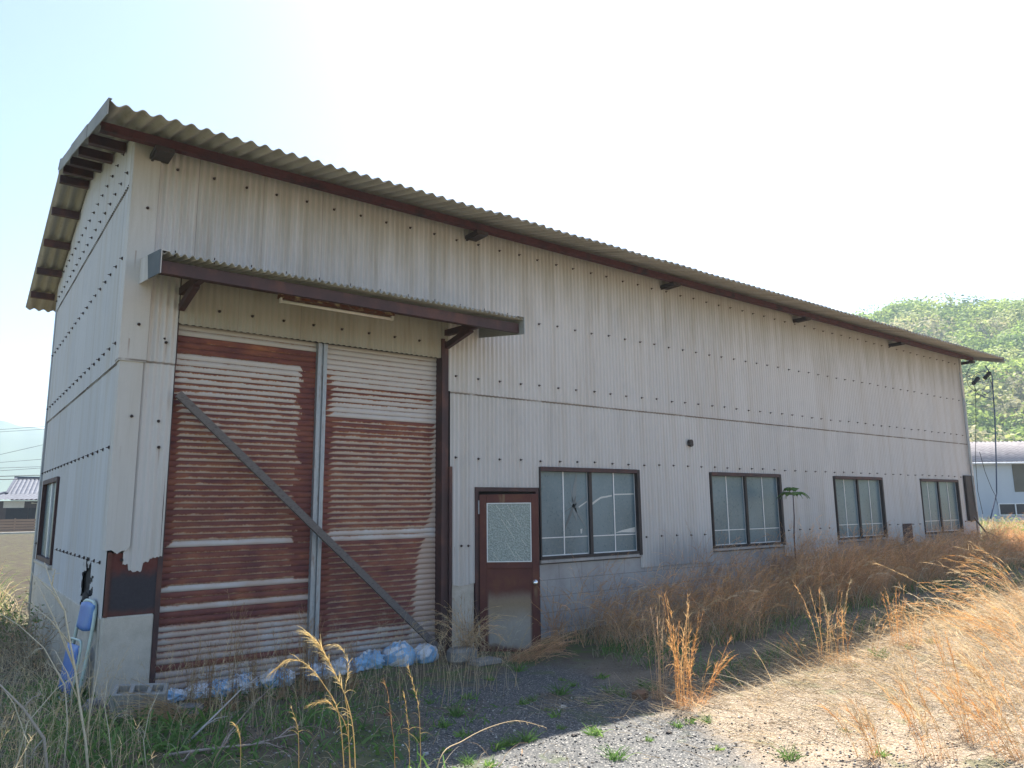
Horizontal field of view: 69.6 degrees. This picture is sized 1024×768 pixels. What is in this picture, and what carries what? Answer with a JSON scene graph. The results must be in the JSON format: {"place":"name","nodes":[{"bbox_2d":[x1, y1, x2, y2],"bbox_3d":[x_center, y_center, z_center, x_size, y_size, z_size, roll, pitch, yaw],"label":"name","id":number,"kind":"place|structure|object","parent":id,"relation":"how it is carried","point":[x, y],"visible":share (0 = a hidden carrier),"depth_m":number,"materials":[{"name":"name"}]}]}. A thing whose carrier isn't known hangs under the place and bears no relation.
{"place":"outdoors","nodes":[
{"label":"outdoors","id":0,"kind":"place"},
{"bbox_2d":[0,420,43,500],"bbox_3d":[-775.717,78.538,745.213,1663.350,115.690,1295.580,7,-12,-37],"label":"mountain","id":1,"kind":"structure","parent":0,"point":[12,440],"depth_m":697.87,"materials":[{"name":"white"}]},
{"bbox_2d":[0,522,1023,767],"bbox_3d":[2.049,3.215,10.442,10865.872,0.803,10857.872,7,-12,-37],"label":"ground","id":2,"kind":"structure","parent":0,"point":[16,554],"depth_m":5.80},
{"bbox_2d":[5,692,25,767],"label":"bare stalk","id":3,"kind":"object","parent":2,"relation":"on","point":[23,732],"visible":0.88,"depth_m":4.21,"materials":[{"name":"beige plant"}]},
{"bbox_2d":[0,518,35,531],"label":"board fence","id":4,"kind":"object","parent":2,"relation":"on","point":[21,528],"visible":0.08,"depth_m":52.07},
{"bbox_2d":[0,476,39,529],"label":"tiled house","id":5,"kind":"structure","parent":2,"relation":"on","point":[19,491],"depth_m":55.26,"materials":[{"name":"silver tile"}]},
{"bbox_2d":[4,508,35,527],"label":"window","id":6,"kind":"structure","parent":5,"relation":"in","point":[11,513],"depth_m":54.93,"materials":[{"name":"glass"}]},
{"bbox_2d":[0,588,46,651],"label":"bush","id":7,"kind":"object","parent":2,"relation":"on","point":[20,620],"visible":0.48,"depth_m":8.78,"materials":[{"name":"beige plant"}]},
{"bbox_2d":[0,684,48,767],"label":"bare stalk","id":8,"kind":"object","parent":2,"relation":"on","point":[33,724],"visible":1,"depth_m":4.00,"materials":[{"name":"beige plant"}]},
{"bbox_2d":[0,613,67,767],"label":"bare stalk","id":9,"kind":"object","parent":2,"relation":"on","point":[62,682],"visible":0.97,"depth_m":4.49,"materials":[{"name":"beige plant"}]},
{"bbox_2d":[0,578,70,669],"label":"bush","id":10,"kind":"object","parent":2,"relation":"on","point":[27,643],"visible":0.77,"depth_m":7.84,"materials":[{"name":"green plant"}]},
{"bbox_2d":[15,667,86,766],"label":"bare stalk","id":11,"kind":"object","parent":2,"relation":"on","point":[36,712],"visible":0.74,"depth_m":4.24,"materials":[{"name":"beige plant"}]},
{"bbox_2d":[28,562,99,767],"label":"bare stalk","id":12,"kind":"object","parent":2,"relation":"on","point":[72,660],"visible":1,"depth_m":4.22,"materials":[{"name":"beige plant"}]},
{"bbox_2d":[58,599,96,702],"bbox_3d":[-3.839,2.351,6.502,0.442,0.866,0.182,-10,-13,43],"label":"folding chair","id":13,"kind":"object","parent":2,"relation":"on","point":[86,617],"visible":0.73,"depth_m":6.45,"materials":[{"name":"blue plastic"}]},
{"bbox_2d":[82,697,110,713],"bbox_3d":[-3.430,2.672,6.105,0.223,0.132,0.222,7,-12,-37],"label":"rubble lump","id":14,"kind":"object","parent":2,"relation":"on","point":[98,704],"visible":0.38,"depth_m":6.06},
{"bbox_2d":[93,680,125,765],"bbox_3d":[-2.452,2.111,4.459,0.192,0.607,0.037,7,-12,-37],"label":"bare stalk","id":15,"kind":"object","parent":2,"relation":"on","point":[107,724],"visible":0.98,"depth_m":4.46,"materials":[{"name":"beige plant"}]},
{"bbox_2d":[109,683,168,718],"bbox_3d":[-2.959,2.515,5.854,0.390,0.190,0.190,6,3,-19],"label":"hollow block","id":16,"kind":"object","parent":2,"relation":"on","point":[143,688],"depth_m":5.80,"materials":[{"name":"concrete"}]},
{"bbox_2d":[98,678,220,727],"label":"drooping grass","id":17,"kind":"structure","parent":2,"relation":"on","point":[160,713],"depth_m":5.67,"materials":[{"name":"plant"}]},
{"bbox_2d":[167,688,186,702],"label":"sandbag","id":18,"kind":"object","parent":2,"relation":"on","point":[178,695],"visible":0.53,"depth_m":6.36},
{"bbox_2d":[166,702,203,715],"bbox_3d":[-2.649,2.654,5.968,0.302,0.119,0.227,7,-12,-37],"label":"rubble lump","id":19,"kind":"object","parent":2,"relation":"on","point":[189,705],"visible":0.29,"depth_m":5.93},
{"bbox_2d":[178,637,208,703],"bbox_3d":[-2.662,2.420,6.152,0.283,0.608,0.340,0,-10,-4],"label":"straw bundle","id":20,"kind":"object","parent":2,"relation":"on","point":[194,677],"visible":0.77,"depth_m":6.12,"materials":[{"name":"brown plant"}]},
{"bbox_2d":[185,682,208,699],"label":"sandbag","id":21,"kind":"object","parent":2,"relation":"on","point":[202,688],"visible":0.45,"depth_m":6.48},
{"bbox_2d":[194,631,224,710],"bbox_3d":[-2.506,2.389,6.128,0.283,0.651,0.267,-3,-10,12],"label":"straw bundle","id":22,"kind":"object","parent":2,"relation":"on","point":[209,682],"visible":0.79,"depth_m":6.12,"materials":[{"name":"brown plant"}]},
{"bbox_2d":[207,678,234,697],"bbox_3d":[-2.615,2.731,6.638,0.265,0.138,0.310,-7,-12,35],"label":"sandbag","id":23,"kind":"object","parent":2,"relation":"on","point":[223,688],"visible":0.42,"depth_m":6.57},
{"bbox_2d":[186,676,259,744],"bbox_3d":[-2.083,2.380,5.377,0.103,0.366,0.587,-7,-12,35],"label":"bare stalk","id":24,"kind":"object","parent":2,"relation":"on","point":[202,728],"visible":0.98,"depth_m":5.33,"materials":[{"name":"beige plant"}]},
{"bbox_2d":[163,722,299,761],"bbox_3d":[-1.853,2.421,5.018,0.920,0.130,0.274,6,-12,-35],"label":"bare stalk","id":25,"kind":"object","parent":2,"relation":"on","point":[187,752],"visible":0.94,"depth_m":5.01,"materials":[{"name":"beige plant"}]},
{"bbox_2d":[217,589,252,711],"bbox_3d":[-2.321,2.216,6.151,0.323,0.999,0.306,7,-12,-37],"label":"straw bundle","id":26,"kind":"object","parent":2,"relation":"on","point":[233,706],"visible":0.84,"depth_m":6.14,"materials":[{"name":"brown plant"}]},
{"bbox_2d":[212,685,272,763],"bbox_3d":[-1.890,2.361,5.145,0.093,0.352,0.650,-4,-10,18],"label":"bare stalk","id":27,"kind":"object","parent":2,"relation":"on","point":[237,722],"visible":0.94,"depth_m":5.10,"materials":[{"name":"beige plant"}]},
{"bbox_2d":[232,672,257,693],"bbox_3d":[-2.450,2.735,6.775,0.263,0.174,0.281,-2,-10,7],"label":"sandbag","id":28,"kind":"object","parent":2,"relation":"on","point":[244,680],"visible":0.5,"depth_m":6.69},
{"bbox_2d":[237,634,266,702],"bbox_3d":[-2.251,2.484,6.425,0.392,0.571,0.263,-6,-11,31],"label":"straw bundle","id":29,"kind":"object","parent":2,"relation":"on","point":[255,674],"visible":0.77,"depth_m":6.42,"materials":[{"name":"brown plant"}]},
{"bbox_2d":[0,664,506,767],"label":"green weeds","id":30,"kind":"object","parent":2,"relation":"on","point":[155,737],"visible":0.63,"depth_m":5.29,"materials":[{"name":"green plant"}]},
{"bbox_2d":[259,667,294,688],"bbox_3d":[-2.214,2.757,6.932,0.276,0.168,0.373,-9,-13,40],"label":"sandbag","id":31,"kind":"object","parent":2,"relation":"on","point":[290,674],"visible":0.44,"depth_m":6.85,"materials":[{"name":"plastic"}]},
{"bbox_2d":[0,591,582,767],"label":"dead stems","id":32,"kind":"object","parent":2,"relation":"on","point":[21,761],"visible":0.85,"depth_m":5.56,"materials":[{"name":"beige plant"}]},
{"bbox_2d":[265,655,343,767],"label":"grass stalk","id":33,"kind":"object","parent":2,"relation":"on","point":[288,660],"depth_m":3.74,"materials":[{"name":"plant"}]},
{"bbox_2d":[175,391,441,651],"bbox_3d":[-1.962,1.513,7.516,2.907,2.672,0.045,6,-12,-36],"label":"plank","id":34,"kind":"object","parent":2,"relation":"on","point":[207,422],"visible":0.86,"depth_m":7.40,"materials":[{"name":"wood"}]},
{"bbox_2d":[305,662,333,681],"bbox_3d":[-1.882,2.792,7.184,0.299,0.160,0.287,2,-10,-15],"label":"sandbag","id":35,"kind":"object","parent":2,"relation":"on","point":[317,669],"visible":0.33,"depth_m":7.11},
{"bbox_2d":[297,627,355,767],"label":"grass stalk","id":36,"kind":"object","parent":2,"relation":"on","point":[319,645],"depth_m":3.80,"materials":[{"name":"plant"}]},
{"bbox_2d":[308,697,350,767],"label":"grass stalk","id":37,"kind":"object","parent":2,"relation":"on","point":[339,714],"depth_m":3.78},
{"bbox_2d":[322,644,354,767],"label":"grass stalk","id":38,"kind":"object","parent":2,"relation":"on","point":[336,645],"depth_m":3.83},
{"bbox_2d":[330,656,367,676],"bbox_3d":[-1.650,2.811,7.362,0.459,0.152,0.296,7,-12,-37],"label":"sandbag","id":39,"kind":"object","parent":2,"relation":"on","point":[342,668],"visible":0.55,"depth_m":7.29,"materials":[{"name":"plastic"}]},
{"bbox_2d":[337,631,366,689],"bbox_3d":[-1.459,2.556,6.790,0.302,0.509,0.284,1,-10,-8],"label":"straw bundle","id":40,"kind":"object","parent":2,"relation":"on","point":[351,667],"visible":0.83,"depth_m":6.78,"materials":[{"name":"brown plant"}]},
{"bbox_2d":[358,649,385,669],"bbox_3d":[-1.435,2.809,7.532,0.268,0.183,0.343,-7,-12,35],"label":"sandbag","id":41,"kind":"object","parent":2,"relation":"on","point":[379,660],"visible":0.75,"depth_m":7.47,"materials":[{"name":"plastic"}]},
{"bbox_2d":[382,640,414,666],"bbox_3d":[-1.176,2.814,7.697,0.368,0.240,0.335,7,-12,-37],"label":"sandbag","id":42,"kind":"object","parent":2,"relation":"on","point":[395,646],"visible":0.81,"depth_m":7.59,"materials":[{"name":"plastic"}]},
{"bbox_2d":[407,664,426,767],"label":"grass stalk","id":43,"kind":"object","parent":2,"relation":"on","point":[417,714],"depth_m":4.07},
{"bbox_2d":[406,730,433,742],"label":"weed tuft","id":44,"kind":"object","parent":2,"relation":"on","point":[418,740],"visible":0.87,"depth_m":5.17,"materials":[{"name":"green plant"}]},
{"bbox_2d":[413,643,438,662],"bbox_3d":[-0.926,2.885,7.908,0.334,0.189,0.283,8,-13,-43],"label":"sandbag","id":45,"kind":"object","parent":2,"relation":"on","point":[430,649],"visible":0.74,"depth_m":7.81,"materials":[{"name":"plastic"}]},
{"bbox_2d":[431,714,452,728],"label":"weed tuft","id":46,"kind":"object","parent":2,"relation":"on","point":[440,725],"visible":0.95,"depth_m":5.46,"materials":[{"name":"green plant"}]},
{"bbox_2d":[435,702,471,717],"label":"weed tuft","id":47,"kind":"object","parent":2,"relation":"on","point":[455,712],"visible":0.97,"depth_m":5.76,"materials":[{"name":"green plant"}]},
{"bbox_2d":[405,598,516,662],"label":"drooping grass","id":48,"kind":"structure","parent":2,"relation":"on","point":[477,631],"depth_m":7.86,"materials":[{"name":"plant"}]},
{"bbox_2d":[446,645,476,664],"bbox_3d":[-0.528,2.865,7.787,0.300,0.160,0.200,5,-11,-31],"label":"concrete block","id":49,"kind":"object","parent":2,"relation":"on","point":[458,655],"depth_m":7.70,"materials":[{"name":"concrete"}]},
{"bbox_2d":[454,590,476,663],"bbox_3d":[-0.487,2.562,7.820,0.300,0.794,0.293,1,-10,-7],"label":"straw bundle","id":50,"kind":"object","parent":2,"relation":"on","point":[471,631],"visible":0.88,"depth_m":7.79,"materials":[{"name":"beige plant"}]},
{"bbox_2d":[455,749,476,766],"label":"weed tuft","id":51,"kind":"object","parent":2,"relation":"on","point":[470,761],"visible":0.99,"depth_m":4.74,"materials":[{"name":"green plant"}]},
{"bbox_2d":[467,656,501,666],"bbox_3d":[-0.298,2.932,7.785,0.200,0.050,0.340,-10,-15,44],"label":"paving slab","id":52,"kind":"object","parent":2,"relation":"on","point":[488,662],"depth_m":7.71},
{"bbox_2d":[429,720,545,767],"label":"grass stalk","id":53,"kind":"object","parent":2,"relation":"on","point":[472,735],"depth_m":4.07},
{"bbox_2d":[489,738,508,751],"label":"weed tuft","id":54,"kind":"object","parent":2,"relation":"on","point":[498,745],"visible":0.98,"depth_m":5.01,"materials":[{"name":"green plant"}]},
{"bbox_2d":[0,514,1023,623],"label":"rough growth","id":55,"kind":"object","parent":2,"relation":"on","point":[982,522],"visible":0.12,"depth_m":13.97,"materials":[{"name":"beige plant"}]},
{"bbox_2d":[500,732,525,747],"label":"weed tuft","id":56,"kind":"object","parent":2,"relation":"on","point":[514,742],"visible":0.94,"depth_m":5.10,"materials":[{"name":"green plant"}]},
{"bbox_2d":[26,97,1004,700],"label":"workshop","id":57,"kind":"structure","parent":2,"relation":"on","point":[500,413],"depth_m":8.62,"materials":[{"name":"metal"}]},
{"bbox_2d":[36,476,59,564],"bbox_3d":[-6.347,1.866,10.118,0.096,1.120,1.720,7,-12,-37],"label":"window","id":58,"kind":"structure","parent":57,"relation":"in","point":[50,488],"depth_m":10.17,"materials":[{"name":"glass"}]},
{"bbox_2d":[277,294,394,320],"bbox_3d":[-1.769,-0.804,7.522,1.240,0.152,0.100,7,-12,-37],"label":"fluorescent lamp","id":59,"kind":"object","parent":57,"relation":"hanging from","point":[282,298],"visible":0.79,"depth_m":7.47,"materials":[{"name":"white glass"}]},
{"bbox_2d":[478,494,540,651],"bbox_3d":[-0.039,2.224,8.678,0.722,1.830,0.110,-1,-10,0],"label":"door","id":60,"kind":"structure","parent":57,"relation":"in","point":[509,556],"depth_m":8.71,"materials":[{"name":"metal"}]},
{"bbox_2d":[539,466,642,559],"bbox_3d":[1.066,1.741,9.970,1.860,1.194,0.121,7,-12,-37],"label":"window","id":61,"kind":"structure","parent":57,"relation":"in","point":[584,512],"depth_m":9.96,"materials":[{"name":"glass"}]},
{"bbox_2d":[709,472,785,547],"bbox_3d":[3.850,2.063,12.074,1.910,1.194,0.121,7,-12,-37],"label":"window","id":62,"kind":"structure","parent":57,"relation":"in","point":[739,502],"depth_m":12.08,"materials":[{"name":"glass"}]},
{"bbox_2d":[832,476,887,539],"bbox_3d":[6.714,2.394,14.239,1.820,1.194,0.121,7,-12,-37],"label":"window","id":63,"kind":"structure","parent":57,"relation":"in","point":[858,500],"depth_m":14.26,"materials":[{"name":"glass"}]},
{"bbox_2d":[919,479,963,533],"bbox_3d":[9.506,2.717,16.349,1.890,1.194,0.121,7,-12,-37],"label":"window","id":64,"kind":"structure","parent":57,"relation":"in","point":[948,492],"depth_m":16.39,"materials":[{"name":"glass"}]},
{"bbox_2d":[964,363,991,394],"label":"cable loops","id":65,"kind":"object","parent":57,"relation":"hanging from","point":[979,381],"visible":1,"depth_m":16.87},
{"bbox_2d":[983,371,991,378],"bbox_3d":[11.129,-0.203,17.249,0.322,0.223,0.095,7,-12,-37],"label":"cable clamp","id":66,"kind":"object","parent":65,"relation":"attached to","point":[985,376],"visible":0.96,"depth_m":17.20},
{"bbox_2d":[985,365,996,518],"bbox_3d":[10.957,1.284,16.854,1.073,3.529,0.024,7,-12,-37],"label":"power cable","id":67,"kind":"object","parent":66,"relation":"hanging from","point":[995,442],"visible":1,"depth_m":17.00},
{"bbox_2d":[975,390,982,513],"bbox_3d":[10.303,1.447,16.292,0.527,2.805,0.011,7,-12,-37],"label":"power cable","id":68,"kind":"object","parent":57,"relation":"hanging from","point":[975,450],"visible":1,"depth_m":16.21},
{"bbox_2d":[501,661,532,671],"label":"weed tuft","id":69,"kind":"object","parent":2,"relation":"on","point":[518,668],"visible":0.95,"depth_m":7.42,"materials":[{"name":"green plant"}]},
{"bbox_2d":[509,727,545,742],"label":"weed tuft","id":70,"kind":"object","parent":2,"relation":"on","point":[526,738],"visible":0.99,"depth_m":5.14,"materials":[{"name":"green plant"}]},
{"bbox_2d":[499,624,584,664],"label":"drooping grass","id":71,"kind":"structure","parent":2,"relation":"on","point":[529,656],"depth_m":7.90,"materials":[{"name":"plant"}]},
{"bbox_2d":[545,681,580,695],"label":"weed tuft","id":72,"kind":"object","parent":2,"relation":"on","point":[560,691],"visible":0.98,"depth_m":6.54,"materials":[{"name":"green plant"}]},
{"bbox_2d":[580,724,613,737],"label":"weed tuft","id":73,"kind":"object","parent":2,"relation":"on","point":[598,732],"visible":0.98,"depth_m":5.26,"materials":[{"name":"green plant"}]},
{"bbox_2d":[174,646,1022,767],"bbox_3d":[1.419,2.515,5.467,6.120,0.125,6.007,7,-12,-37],"label":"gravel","id":74,"kind":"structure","parent":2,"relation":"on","point":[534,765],"depth_m":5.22,"materials":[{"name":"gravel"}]},
{"bbox_2d":[594,743,641,761],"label":"weed tuft","id":75,"kind":"object","parent":2,"relation":"on","point":[613,756],"visible":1,"depth_m":4.82,"materials":[{"name":"green plant"}]},
{"bbox_2d":[632,689,648,700],"bbox_3d":[1.107,2.690,6.364,0.100,0.065,0.150,-7,-11,32],"label":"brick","id":76,"kind":"object","parent":2,"relation":"on","point":[641,694],"visible":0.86,"depth_m":6.32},
{"bbox_2d":[638,596,678,699],"bbox_3d":[1.247,2.273,6.396,0.365,0.891,0.345,-5,-11,25],"label":"grass clump","id":77,"kind":"object","parent":2,"relation":"on","point":[659,677],"visible":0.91,"depth_m":6.35,"materials":[{"name":"plant"}]},
{"bbox_2d":[655,593,709,710],"bbox_3d":[1.407,2.175,6.066,0.422,0.963,0.445,1,-10,-11],"label":"grass clump","id":78,"kind":"object","parent":2,"relation":"on","point":[678,693],"visible":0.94,"depth_m":6.03,"materials":[{"name":"plant"}]},
{"bbox_2d":[685,635,737,703],"bbox_3d":[1.673,2.393,6.155,0.457,0.546,0.275,-2,-10,9],"label":"grass clump","id":79,"kind":"object","parent":2,"relation":"on","point":[714,679],"visible":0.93,"depth_m":6.17,"materials":[{"name":"plant"}]},
{"bbox_2d":[516,564,1023,767],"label":"straw litter","id":80,"kind":"object","parent":2,"relation":"on","point":[868,661],"visible":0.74,"depth_m":6.71,"materials":[{"name":"beige plant"}]},
{"bbox_2d":[539,514,1023,657],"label":"tall grass","id":81,"kind":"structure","parent":2,"relation":"on","point":[864,572],"depth_m":10.37,"materials":[{"name":"plant"}]},
{"bbox_2d":[766,742,806,761],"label":"weed tuft","id":82,"kind":"object","parent":2,"relation":"on","point":[787,756],"visible":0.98,"depth_m":4.81,"materials":[{"name":"green plant"}]},
{"bbox_2d":[777,487,809,580],"bbox_3d":[4.669,2.537,12.057,0.512,1.679,0.455,7,-12,-37],"label":"sapling","id":83,"kind":"object","parent":2,"relation":"on","point":[789,489],"visible":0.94,"depth_m":12.07,"materials":[{"name":"plant"}]},
{"bbox_2d":[778,630,815,667],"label":"grass clump","id":84,"kind":"object","parent":2,"relation":"on","point":[792,650],"visible":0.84,"depth_m":7.28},
{"bbox_2d":[592,553,1023,682],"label":"undergrowth","id":85,"kind":"object","parent":2,"relation":"on","point":[604,650],"visible":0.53,"depth_m":8.76,"materials":[{"name":"brown plant"}]},
{"bbox_2d":[792,577,863,669],"bbox_3d":[3.219,2.401,7.461,0.661,0.858,0.541,4,-10,-25],"label":"grass clump","id":86,"kind":"object","parent":2,"relation":"on","point":[839,625],"visible":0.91,"depth_m":7.46,"materials":[{"name":"plant"}]},
{"bbox_2d":[818,692,906,764],"bbox_3d":[2.308,2.245,4.844,0.411,0.411,0.477,2,-10,-14],"label":"grass spray","id":87,"kind":"object","parent":2,"relation":"on","point":[858,720],"depth_m":4.84,"materials":[{"name":"plant"}]},
{"bbox_2d":[858,608,896,658],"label":"grass clump","id":88,"kind":"object","parent":2,"relation":"on","point":[874,636],"visible":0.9,"depth_m":7.64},
{"bbox_2d":[881,579,914,648],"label":"grass clump","id":89,"kind":"object","parent":2,"relation":"on","point":[896,622],"visible":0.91,"depth_m":7.96,"materials":[{"name":"plant"}]},
{"bbox_2d":[881,640,936,725],"bbox_3d":[3.027,2.243,5.590,0.333,0.609,0.413,-2,-10,7],"label":"grass spray","id":90,"kind":"object","parent":2,"relation":"on","point":[902,678],"depth_m":5.60,"materials":[{"name":"plant"}]},
{"bbox_2d":[867,670,961,765],"bbox_3d":[2.649,2.181,4.871,0.395,0.522,0.543,7,-12,-37],"label":"grass spray","id":91,"kind":"object","parent":2,"relation":"on","point":[907,717],"depth_m":4.83,"materials":[{"name":"plant"}]},
{"bbox_2d":[899,598,933,646],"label":"grass clump","id":92,"kind":"object","parent":2,"relation":"on","point":[906,619],"visible":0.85,"depth_m":7.84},
{"bbox_2d":[919,619,976,687],"bbox_3d":[3.843,2.358,6.553,0.392,0.605,0.529,7,-12,-37],"label":"grass spray","id":93,"kind":"object","parent":2,"relation":"on","point":[951,655],"depth_m":6.52,"materials":[{"name":"plant"}]},
{"bbox_2d":[875,562,1023,703],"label":"grass spray","id":94,"kind":"object","parent":2,"relation":"on","point":[977,641],"depth_m":5.89,"materials":[{"name":"plant"}]},
{"bbox_2d":[910,587,993,634],"bbox_3d":[4.880,2.542,8.279,0.758,0.591,0.696,7,-12,-37],"label":"grass spray","id":95,"kind":"object","parent":2,"relation":"on","point":[936,607],"depth_m":8.24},
{"bbox_2d":[920,667,993,745],"bbox_3d":[3.108,2.241,5.203,0.400,0.526,0.443,7,-12,-37],"label":"grass spray","id":96,"kind":"object","parent":2,"relation":"on","point":[963,712],"depth_m":5.19,"materials":[{"name":"plant"}]},
{"bbox_2d":[908,597,1023,658],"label":"grass spray","id":97,"kind":"object","parent":2,"relation":"on","point":[982,622],"depth_m":7.18,"materials":[{"name":"plant"}]},
{"bbox_2d":[919,574,1014,621],"bbox_3d":[5.403,2.555,8.821,1.052,0.619,0.824,7,-12,-37],"label":"grass spray","id":98,"kind":"object","parent":2,"relation":"on","point":[970,594],"depth_m":8.73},
{"bbox_2d":[911,606,1023,740],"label":"grass spray","id":99,"kind":"object","parent":2,"relation":"on","point":[1001,696],"depth_m":5.04,"materials":[{"name":"plant"}]},
{"bbox_2d":[924,546,1023,621],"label":"grass spray","id":100,"kind":"object","parent":2,"relation":"on","point":[995,585],"depth_m":8.62,"materials":[{"name":"plant"}]},
{"bbox_2d":[936,588,1023,638],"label":"grass spray","id":101,"kind":"object","parent":2,"relation":"on","point":[989,616],"depth_m":8.04,"materials":[{"name":"plant"}]},
{"bbox_2d":[937,675,1023,764],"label":"grass spray","id":102,"kind":"object","parent":2,"relation":"on","point":[994,709],"depth_m":4.81,"materials":[{"name":"plant"}]},
{"bbox_2d":[941,542,1023,605],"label":"grass spray","id":103,"kind":"object","parent":2,"relation":"on","point":[1009,583],"depth_m":9.97,"materials":[{"name":"plant"}]},
{"bbox_2d":[948,641,1022,707],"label":"grass spray","id":104,"kind":"object","parent":2,"relation":"on","point":[978,674],"depth_m":5.96,"materials":[{"name":"plant"}]},
{"bbox_2d":[970,441,1023,522],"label":"shed","id":105,"kind":"structure","parent":2,"relation":"on","point":[1010,478],"depth_m":39.70,"materials":[{"name":"metal"}]},
{"bbox_2d":[998,503,1023,515],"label":"window","id":106,"kind":"structure","parent":105,"relation":"in","point":[1005,509],"depth_m":39.44,"materials":[{"name":"glass"}]},
{"bbox_2d":[0,0,1023,428],"label":"sky","id":107,"kind":"structure","parent":0,"point":[841,155],"materials":[{"name":"white"}]},
{"bbox_2d":[528,586,571,652],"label":"drooping grass","id":108,"kind":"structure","parent":0,"point":[557,648],"depth_m":8.49,"materials":[{"name":"plant"}]},
{"bbox_2d":[907,329,1023,440],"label":"hill","id":109,"kind":"structure","parent":0,"point":[1016,410],"depth_m":153.66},
{"bbox_2d":[846,291,1023,441],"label":"hillside wood","id":110,"kind":"object","parent":109,"relation":"on","point":[993,327],"visible":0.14,"depth_m":178.20,"materials":[{"name":"green plant"}]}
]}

